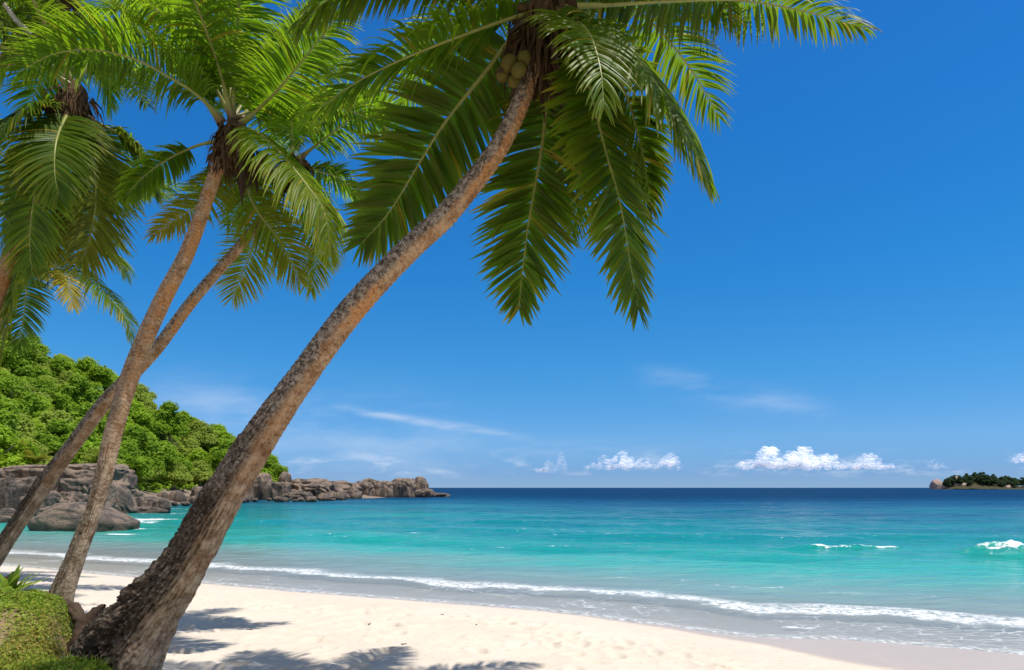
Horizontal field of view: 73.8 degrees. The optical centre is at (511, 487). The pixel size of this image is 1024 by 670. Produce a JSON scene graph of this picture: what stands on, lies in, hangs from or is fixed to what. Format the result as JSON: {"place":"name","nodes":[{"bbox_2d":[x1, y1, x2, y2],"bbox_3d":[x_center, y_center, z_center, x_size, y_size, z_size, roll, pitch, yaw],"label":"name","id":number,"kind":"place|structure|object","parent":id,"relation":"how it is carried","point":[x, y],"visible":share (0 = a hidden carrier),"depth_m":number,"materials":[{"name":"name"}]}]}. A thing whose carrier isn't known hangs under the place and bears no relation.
{"place":"outdoors","nodes":[
{"label":"outdoors","id":0,"kind":"place"},
{"bbox_2d":[0,590,112,669],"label":"grass bank","id":1,"kind":"structure","parent":0,"point":[3,620],"depth_m":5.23,"materials":[{"name":"green plant"}]},
{"bbox_2d":[0,564,50,591],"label":"rosette plant","id":2,"kind":"object","parent":1,"relation":"on","point":[11,581],"visible":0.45,"depth_m":6.11,"materials":[{"name":"green plant"}]},
{"bbox_2d":[0,587,110,669],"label":"ground cover","id":3,"kind":"object","parent":1,"relation":"on","point":[37,596],"visible":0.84,"depth_m":5.20,"materials":[{"name":"green plant"}]},
{"bbox_2d":[63,598,105,649],"bbox_3d":[-3.829,1.247,5.932,0.341,0.572,1.202,0,0,-41],"label":"dead stump","id":4,"kind":"object","parent":1,"relation":"on","point":[80,619],"visible":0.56,"depth_m":5.61,"materials":[{"name":"brown wood"}]},
{"bbox_2d":[0,29,409,566],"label":"coconut palm","id":5,"kind":"object","parent":1,"relation":"on","point":[41,487],"visible":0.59,"depth_m":8.27,"materials":[{"name":"green plant"}]},
{"bbox_2d":[0,0,426,601],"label":"coconut palm","id":6,"kind":"object","parent":1,"relation":"on","point":[234,62],"visible":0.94,"depth_m":7.16,"materials":[{"name":"green plant"}]},
{"bbox_2d":[21,379,385,503],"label":"hill","id":7,"kind":"structure","parent":0,"point":[185,491],"depth_m":111.03,"materials":[{"name":"green plant"}]},
{"bbox_2d":[0,369,14,384],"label":"broadleaf tree","id":8,"kind":"object","parent":7,"relation":"on","point":[3,373],"visible":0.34,"depth_m":95.99,"materials":[{"name":"green plant"}]},
{"bbox_2d":[0,397,21,433],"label":"broadleaf tree","id":9,"kind":"object","parent":7,"relation":"on","point":[9,406],"visible":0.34,"depth_m":64.95,"materials":[{"name":"green plant"}]},
{"bbox_2d":[0,477,24,509],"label":"boulder","id":10,"kind":"object","parent":7,"relation":"on","point":[12,491],"visible":0.52,"depth_m":49.94,"materials":[{"name":"stone"}]},
{"bbox_2d":[0,395,24,441],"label":"broadleaf tree","id":11,"kind":"object","parent":7,"relation":"on","point":[7,418],"visible":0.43,"depth_m":61.49,"materials":[{"name":"green plant"}]},
{"bbox_2d":[0,423,40,467],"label":"broadleaf tree","id":12,"kind":"object","parent":7,"relation":"on","point":[12,453],"visible":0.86,"depth_m":58.78,"materials":[{"name":"green plant"}]},
{"bbox_2d":[0,374,49,417],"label":"broadleaf tree","id":13,"kind":"object","parent":7,"relation":"on","point":[29,403],"visible":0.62,"depth_m":89.40,"materials":[{"name":"green plant"}]},
{"bbox_2d":[15,413,36,437],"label":"broadleaf tree","id":14,"kind":"object","parent":7,"relation":"on","point":[26,424],"visible":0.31,"depth_m":77.21,"materials":[{"name":"green plant"}]},
{"bbox_2d":[2,337,52,378],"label":"broadleaf tree","id":15,"kind":"object","parent":7,"relation":"on","point":[18,364],"visible":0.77,"depth_m":108.78,"materials":[{"name":"green plant"}]},
{"bbox_2d":[6,437,51,465],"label":"broadleaf tree","id":16,"kind":"object","parent":7,"relation":"on","point":[41,449],"visible":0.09,"depth_m":67.08,"materials":[{"name":"green plant"}]},
{"bbox_2d":[5,381,52,402],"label":"broadleaf tree","id":17,"kind":"object","parent":7,"relation":"on","point":[43,394],"visible":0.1,"depth_m":96.96,"materials":[{"name":"green plant"}]},
{"bbox_2d":[19,476,55,493],"bbox_3d":[-36.954,0.471,52.726,2.580,2.770,2.284,0,0,0],"label":"boulder","id":18,"kind":"object","parent":7,"relation":"on","point":[27,482],"visible":0.2,"depth_m":51.79,"materials":[{"name":"stone"}]},
{"bbox_2d":[29,417,45,430],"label":"broadleaf tree","id":19,"kind":"object","parent":7,"relation":"on","point":[38,424],"visible":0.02,"depth_m":81.76,"materials":[{"name":"green plant"}]},
{"bbox_2d":[26,334,51,356],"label":"broadleaf tree","id":20,"kind":"object","parent":7,"relation":"on","point":[43,349],"visible":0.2,"depth_m":129.99,"materials":[{"name":"green plant"}]},
{"bbox_2d":[38,395,54,411],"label":"broadleaf tree","id":21,"kind":"object","parent":7,"relation":"on","point":[50,404],"visible":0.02,"depth_m":95.30,"materials":[{"name":"green plant"}]},
{"bbox_2d":[35,375,60,389],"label":"broadleaf tree","id":22,"kind":"object","parent":7,"relation":"on","point":[49,379],"visible":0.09,"depth_m":109.66,"materials":[{"name":"green plant"}]},
{"bbox_2d":[29,376,72,410],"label":"broadleaf tree","id":23,"kind":"object","parent":7,"relation":"on","point":[60,402],"visible":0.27,"depth_m":103.38,"materials":[{"name":"green plant"}]},
{"bbox_2d":[39,434,71,462],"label":"broadleaf tree","id":24,"kind":"object","parent":7,"relation":"on","point":[51,442],"visible":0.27,"depth_m":71.29,"materials":[{"name":"green plant"}]},
{"bbox_2d":[31,418,81,462],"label":"broadleaf tree","id":25,"kind":"object","parent":7,"relation":"on","point":[63,433],"visible":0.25,"depth_m":74.56,"materials":[{"name":"green plant"}]},
{"bbox_2d":[35,409,77,431],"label":"broadleaf tree","id":26,"kind":"object","parent":7,"relation":"on","point":[45,418],"visible":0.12,"depth_m":84.71,"materials":[{"name":"green plant"}]},
{"bbox_2d":[49,357,71,377],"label":"broadleaf tree","id":27,"kind":"object","parent":7,"relation":"on","point":[62,364],"visible":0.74,"depth_m":124.34,"materials":[{"name":"green plant"}]},
{"bbox_2d":[49,354,74,370],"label":"broadleaf tree","id":28,"kind":"object","parent":7,"relation":"on","point":[53,361],"visible":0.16,"depth_m":129.23,"materials":[{"name":"green plant"}]},
{"bbox_2d":[57,370,76,384],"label":"broadleaf tree","id":29,"kind":"object","parent":7,"relation":"on","point":[63,377],"visible":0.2,"depth_m":120.07,"materials":[{"name":"green plant"}]},
{"bbox_2d":[53,373,100,412],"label":"broadleaf tree","id":30,"kind":"object","parent":7,"relation":"on","point":[73,390],"visible":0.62,"depth_m":108.22,"materials":[{"name":"green plant"}]},
{"bbox_2d":[69,401,106,439],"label":"broadleaf tree","id":31,"kind":"object","parent":7,"relation":"on","point":[82,410],"visible":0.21,"depth_m":91.52,"materials":[{"name":"green plant"}]},
{"bbox_2d":[69,355,114,386],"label":"broadleaf tree","id":32,"kind":"object","parent":7,"relation":"on","point":[89,368],"visible":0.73,"depth_m":126.10,"materials":[{"name":"green plant"}]},
{"bbox_2d":[81,381,103,399],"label":"broadleaf tree","id":33,"kind":"object","parent":7,"relation":"on","point":[95,386],"visible":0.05,"depth_m":119.64,"materials":[{"name":"green plant"}]},
{"bbox_2d":[66,421,122,463],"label":"broadleaf tree","id":34,"kind":"object","parent":7,"relation":"on","point":[92,442],"visible":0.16,"depth_m":78.43,"materials":[{"name":"green plant"}]},
{"bbox_2d":[77,446,128,464],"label":"broadleaf tree","id":35,"kind":"object","parent":7,"relation":"on","point":[90,452],"visible":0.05,"depth_m":75.06,"materials":[{"name":"green plant"}]},
{"bbox_2d":[122,416,141,436],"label":"broadleaf tree","id":36,"kind":"object","parent":7,"relation":"on","point":[128,421],"visible":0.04,"depth_m":109.53,"materials":[{"name":"green plant"}]},
{"bbox_2d":[117,440,156,477],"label":"broadleaf tree","id":37,"kind":"object","parent":7,"relation":"on","point":[139,466],"visible":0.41,"depth_m":85.04,"materials":[{"name":"green plant"}]},
{"bbox_2d":[132,489,144,499],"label":"boulder","id":38,"kind":"object","parent":7,"relation":"on","point":[137,493],"visible":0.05,"depth_m":65.97,"materials":[{"name":"stone"}]},
{"bbox_2d":[133,385,149,402],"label":"broadleaf tree","id":39,"kind":"object","parent":7,"relation":"on","point":[139,395],"visible":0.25,"depth_m":136.03,"materials":[{"name":"green plant"}]},
{"bbox_2d":[128,398,155,429],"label":"broadleaf tree","id":40,"kind":"object","parent":7,"relation":"on","point":[141,416],"visible":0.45,"depth_m":120.02,"materials":[{"name":"green plant"}]},
{"bbox_2d":[121,424,164,488],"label":"broadleaf tree","id":41,"kind":"object","parent":7,"relation":"on","point":[136,433],"visible":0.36,"depth_m":91.49,"materials":[{"name":"green plant"}]},
{"bbox_2d":[138,382,157,403],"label":"broadleaf tree","id":42,"kind":"object","parent":7,"relation":"on","point":[151,395],"visible":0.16,"depth_m":140.23,"materials":[{"name":"green plant"}]},
{"bbox_2d":[141,400,157,412],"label":"broadleaf tree","id":43,"kind":"object","parent":7,"relation":"on","point":[150,405],"visible":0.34,"depth_m":134.54,"materials":[{"name":"green plant"}]},
{"bbox_2d":[138,468,162,489],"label":"broadleaf tree","id":44,"kind":"object","parent":7,"relation":"on","point":[143,479],"visible":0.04,"depth_m":97.14,"materials":[{"name":"green plant"}]},
{"bbox_2d":[147,416,162,436],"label":"broadleaf tree","id":45,"kind":"object","parent":7,"relation":"on","point":[157,427],"visible":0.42,"depth_m":125.37,"materials":[{"name":"green plant"}]},
{"bbox_2d":[145,464,166,487],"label":"broadleaf tree","id":46,"kind":"object","parent":7,"relation":"on","point":[159,475],"visible":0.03,"depth_m":101.38,"materials":[{"name":"green plant"}]},
{"bbox_2d":[139,432,180,467],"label":"broadleaf tree","id":47,"kind":"object","parent":7,"relation":"on","point":[164,453],"visible":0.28,"depth_m":105.48,"materials":[{"name":"green plant"}]},
{"bbox_2d":[157,492,168,497],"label":"boulder","id":48,"kind":"object","parent":7,"relation":"on","point":[163,494],"visible":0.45,"depth_m":91.97,"materials":[{"name":"stone"}]},
{"bbox_2d":[55,377,278,492],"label":"undergrowth","id":49,"kind":"object","parent":7,"relation":"on","point":[160,483],"visible":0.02,"depth_m":108.27,"materials":[{"name":"green plant"}]},
{"bbox_2d":[152,400,189,441],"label":"broadleaf tree","id":50,"kind":"object","parent":7,"relation":"on","point":[174,425],"visible":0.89,"depth_m":128.94,"materials":[{"name":"green plant"}]},
{"bbox_2d":[167,490,185,501],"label":"boulder","id":51,"kind":"object","parent":7,"relation":"on","point":[177,496],"visible":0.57,"depth_m":91.93,"materials":[{"name":"stone"}]},
{"bbox_2d":[161,461,193,489],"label":"broadleaf tree","id":52,"kind":"object","parent":7,"relation":"on","point":[176,473],"visible":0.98,"depth_m":107.14,"materials":[{"name":"green plant"}]},
{"bbox_2d":[173,453,192,473],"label":"broadleaf tree","id":53,"kind":"object","parent":7,"relation":"on","point":[185,462],"visible":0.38,"depth_m":113.00,"materials":[{"name":"green plant"}]},
{"bbox_2d":[178,410,198,427],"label":"broadleaf tree","id":54,"kind":"object","parent":7,"relation":"on","point":[189,418],"visible":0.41,"depth_m":146.00,"materials":[{"name":"green plant"}]},
{"bbox_2d":[176,438,201,456],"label":"broadleaf tree","id":55,"kind":"object","parent":7,"relation":"on","point":[189,445],"visible":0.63,"depth_m":128.49,"materials":[{"name":"green plant"}]},
{"bbox_2d":[190,486,201,496],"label":"boulder","id":56,"kind":"object","parent":7,"relation":"on","point":[195,490],"visible":0.17,"depth_m":97.84,"materials":[{"name":"stone"}]},
{"bbox_2d":[180,420,220,447],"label":"broadleaf tree","id":57,"kind":"object","parent":7,"relation":"on","point":[203,434],"visible":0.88,"depth_m":134.35,"materials":[{"name":"green plant"}]},
{"bbox_2d":[185,448,216,484],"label":"broadleaf tree","id":58,"kind":"object","parent":7,"relation":"on","point":[199,454],"visible":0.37,"depth_m":120.56,"materials":[{"name":"green plant"}]},
{"bbox_2d":[190,459,212,486],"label":"broadleaf tree","id":59,"kind":"object","parent":7,"relation":"on","point":[201,472],"visible":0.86,"depth_m":115.65,"materials":[{"name":"green plant"}]},
{"bbox_2d":[203,430,234,451],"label":"broadleaf tree","id":60,"kind":"object","parent":7,"relation":"on","point":[226,435],"visible":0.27,"depth_m":137.05,"materials":[{"name":"green plant"}]},
{"bbox_2d":[213,423,227,433],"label":"broadleaf tree","id":61,"kind":"object","parent":7,"relation":"on","point":[219,428],"visible":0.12,"depth_m":143.30,"materials":[{"name":"green plant"}]},
{"bbox_2d":[208,439,234,468],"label":"broadleaf tree","id":62,"kind":"object","parent":7,"relation":"on","point":[219,452],"visible":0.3,"depth_m":121.47,"materials":[{"name":"green plant"}]},
{"bbox_2d":[247,472,272,499],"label":"boulder","id":63,"kind":"object","parent":7,"relation":"on","point":[262,480],"visible":0.3,"depth_m":117.61,"materials":[{"name":"stone"}]},
{"bbox_2d":[263,483,271,499],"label":"boulder","id":64,"kind":"object","parent":7,"relation":"on","point":[267,493],"visible":0.49,"depth_m":115.83,"materials":[{"name":"stone"}]},
{"bbox_2d":[260,454,289,477],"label":"broadleaf tree","id":65,"kind":"object","parent":7,"relation":"on","point":[273,468],"visible":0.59,"depth_m":134.51,"materials":[{"name":"green plant"}]},
{"bbox_2d":[270,481,290,499],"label":"boulder","id":66,"kind":"object","parent":7,"relation":"on","point":[281,489],"visible":0.48,"depth_m":115.81,"materials":[{"name":"stone"}]},
{"bbox_2d":[278,471,291,482],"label":"boulder","id":67,"kind":"object","parent":7,"relation":"on","point":[284,476],"visible":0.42,"depth_m":128.08,"materials":[{"name":"stone"}]},
{"bbox_2d":[291,478,350,498],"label":"boulder","id":68,"kind":"object","parent":7,"relation":"on","point":[315,487],"visible":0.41,"depth_m":127.11,"materials":[{"name":"stone"}]},
{"bbox_2d":[330,481,361,490],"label":"boulder","id":69,"kind":"object","parent":7,"relation":"on","point":[345,485],"visible":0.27,"depth_m":138.19,"materials":[{"name":"stone"}]},
{"bbox_2d":[344,488,362,498],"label":"boulder","id":70,"kind":"object","parent":7,"relation":"on","point":[354,493],"visible":0.33,"depth_m":135.92,"materials":[{"name":"stone"}]},
{"bbox_2d":[355,481,374,495],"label":"boulder","id":71,"kind":"object","parent":7,"relation":"on","point":[368,489],"visible":0.3,"depth_m":149.61,"materials":[{"name":"stone"}]},
{"bbox_2d":[373,480,392,497],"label":"boulder","id":72,"kind":"object","parent":7,"relation":"on","point":[383,488],"visible":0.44,"depth_m":151.66,"materials":[{"name":"stone"}]},
{"bbox_2d":[392,478,415,496],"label":"boulder","id":73,"kind":"object","parent":7,"relation":"on","point":[404,487],"visible":0.5,"depth_m":153.33,"materials":[{"name":"stone"}]},
{"bbox_2d":[415,488,435,496],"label":"boulder","id":74,"kind":"object","parent":7,"relation":"on","point":[426,492],"visible":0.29,"depth_m":155.49,"materials":[{"name":"stone"}]},
{"bbox_2d":[415,476,428,488],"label":"boulder","id":75,"kind":"object","parent":74,"relation":"on","point":[421,482],"visible":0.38,"depth_m":157.81,"materials":[{"name":"stone"}]},
{"bbox_2d":[0,488,1023,653],"bbox_3d":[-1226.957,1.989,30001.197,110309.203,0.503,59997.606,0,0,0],"label":"sea","id":76,"kind":"structure","parent":0,"point":[955,553],"depth_m":26.55,"materials":[{"name":"liquid"}]},
{"bbox_2d":[0,515,11,522],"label":"boulder","id":77,"kind":"object","parent":76,"relation":"in","point":[4,518],"visible":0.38,"depth_m":40.17,"materials":[{"name":"stone"}]},
{"bbox_2d":[0,508,15,515],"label":"boulder","id":78,"kind":"object","parent":76,"relation":"in","point":[6,511],"visible":0.36,"depth_m":42.02,"materials":[{"name":"stone"}]},
{"bbox_2d":[19,491,63,516],"bbox_3d":[-34.271,1.354,49.862,2.744,2.294,2.372,0,0,0],"label":"boulder","id":79,"kind":"object","parent":76,"relation":"in","point":[53,498],"visible":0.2,"depth_m":49.17,"materials":[{"name":"stone"}]},
{"bbox_2d":[59,493,88,502],"bbox_3d":[-29.608,1.251,46.607,2.251,1.714,1.803,0,0,0],"label":"boulder","id":80,"kind":"object","parent":76,"relation":"on","point":[72,497],"visible":0.27,"depth_m":46.10,"materials":[{"name":"stone"}]},
{"bbox_2d":[27,502,139,531],"bbox_3d":[-22.169,1.794,35.513,5.189,2.126,3.729,0,0,0],"label":"boulder","id":81,"kind":"object","parent":76,"relation":"in","point":[66,516],"visible":0.52,"depth_m":34.08,"materials":[{"name":"stone"}]},
{"bbox_2d":[54,476,115,507],"bbox_3d":[-33.136,0.774,53.081,3.944,3.387,3.156,0,0,0],"label":"boulder","id":82,"kind":"object","parent":76,"relation":"in","point":[68,486],"visible":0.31,"depth_m":51.87,"materials":[{"name":"stone"}]},
{"bbox_2d":[112,483,137,512],"bbox_3d":[-32.476,1.195,55.815,3.244,3.191,2.520,0,0,0],"label":"boulder","id":83,"kind":"object","parent":76,"relation":"in","point":[125,501],"visible":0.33,"depth_m":55.43,"materials":[{"name":"stone"}]},
{"bbox_2d":[134,496,143,506],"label":"boulder","id":84,"kind":"object","parent":76,"relation":"in","point":[139,499],"visible":0.27,"depth_m":61.02,"materials":[{"name":"stone"}]},
{"bbox_2d":[140,499,153,506],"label":"boulder","id":85,"kind":"object","parent":76,"relation":"in","point":[147,502],"visible":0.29,"depth_m":59.89,"materials":[{"name":"stone"}]},
{"bbox_2d":[138,506,170,512],"bbox_3d":[-31.484,2.065,59.088,3.654,0.930,3.083,0,0,0],"label":"boulder","id":86,"kind":"object","parent":76,"relation":"in","point":[146,509],"visible":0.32,"depth_m":58.06,"materials":[{"name":"stone"}]},
{"bbox_2d":[152,499,170,511],"bbox_3d":[-30.452,1.572,59.421,1.532,1.235,1.260,0,0,0],"label":"boulder","id":87,"kind":"object","parent":76,"relation":"on","point":[163,503],"visible":0.7,"depth_m":58.90,"materials":[{"name":"stone"}]},
{"bbox_2d":[282,491,312,499],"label":"boulder","id":88,"kind":"object","parent":76,"relation":"in","point":[296,495],"visible":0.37,"depth_m":111.66,"materials":[{"name":"stone"}]},
{"bbox_2d":[305,496,316,501],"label":"boulder","id":89,"kind":"object","parent":76,"relation":"in","point":[311,498],"visible":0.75,"depth_m":102.49,"materials":[{"name":"stone"}]},
{"bbox_2d":[318,495,328,500],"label":"boulder","id":90,"kind":"object","parent":76,"relation":"in","point":[323,498],"visible":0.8,"depth_m":107.79,"materials":[{"name":"stone"}]},
{"bbox_2d":[333,492,346,499],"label":"boulder","id":91,"kind":"object","parent":76,"relation":"in","point":[337,495],"visible":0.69,"depth_m":115.31,"materials":[{"name":"stone"}]},
{"bbox_2d":[436,493,449,496],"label":"boulder","id":92,"kind":"object","parent":76,"relation":"in","point":[442,495],"visible":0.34,"depth_m":160.00,"materials":[{"name":"stone"}]},
{"bbox_2d":[0,549,1023,669],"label":"sand beach","id":93,"kind":"structure","parent":0,"point":[316,628],"depth_m":9.79,"materials":[{"name":"beige sand"}]},
{"bbox_2d":[0,114,199,357],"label":"coconut palm","id":94,"kind":"object","parent":93,"relation":"on","point":[59,276],"visible":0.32,"depth_m":13.56,"materials":[{"name":"green plant"}]},
{"bbox_2d":[0,0,236,368],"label":"coconut palm","id":95,"kind":"object","parent":93,"relation":"on","point":[66,134],"visible":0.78,"depth_m":8.65,"materials":[{"name":"green plant"}]},
{"bbox_2d":[0,0,277,124],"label":"coconut palm","id":96,"kind":"object","parent":93,"relation":"on","point":[105,92],"visible":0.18,"depth_m":11.93,"materials":[{"name":"green plant"}]},
{"bbox_2d":[59,0,882,669],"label":"coconut palm","id":97,"kind":"object","parent":93,"relation":"on","point":[563,72],"visible":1,"depth_m":5.08,"materials":[{"name":"green plant"}]},
{"bbox_2d":[0,0,1023,487],"label":"sky","id":98,"kind":"structure","parent":0,"point":[848,312],"materials":[{"name":"blue"}]},
{"bbox_2d":[944,481,1023,488],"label":"island","id":99,"kind":"structure","parent":0,"point":[974,485],"depth_m":930.40,"materials":[{"name":"plant"}]},
{"bbox_2d":[929,479,942,488],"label":"boulder","id":100,"kind":"object","parent":99,"relation":"on","point":[936,484],"visible":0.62,"depth_m":937.65,"materials":[{"name":"stone"}]},
{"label":"boulder","id":101,"kind":"object","parent":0,"visible":0},
{"bbox_2d":[0,463,137,493],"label":"boulder","id":102,"kind":"object","parent":101,"relation":"on","point":[126,476],"visible":0.38,"depth_m":55.98,"materials":[{"name":"stone"}]},
{"bbox_2d":[20,440,53,464],"bbox_3d":[-42.183,-2.580,60.145,4.178,3.123,3.537,0,0,13],"label":"young palm","id":103,"kind":"object","parent":102,"relation":"on","point":[36,461],"visible":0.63,"depth_m":59.64,"materials":[{"name":"green plant"}]},
{"bbox_2d":[76,448,99,463],"bbox_3d":[-39.084,-2.645,63.866,3.576,3.151,3.663,0,0,35],"label":"young palm","id":104,"kind":"object","parent":101,"relation":"on","point":[94,459],"visible":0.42,"depth_m":63.37,"materials":[{"name":"green plant"}]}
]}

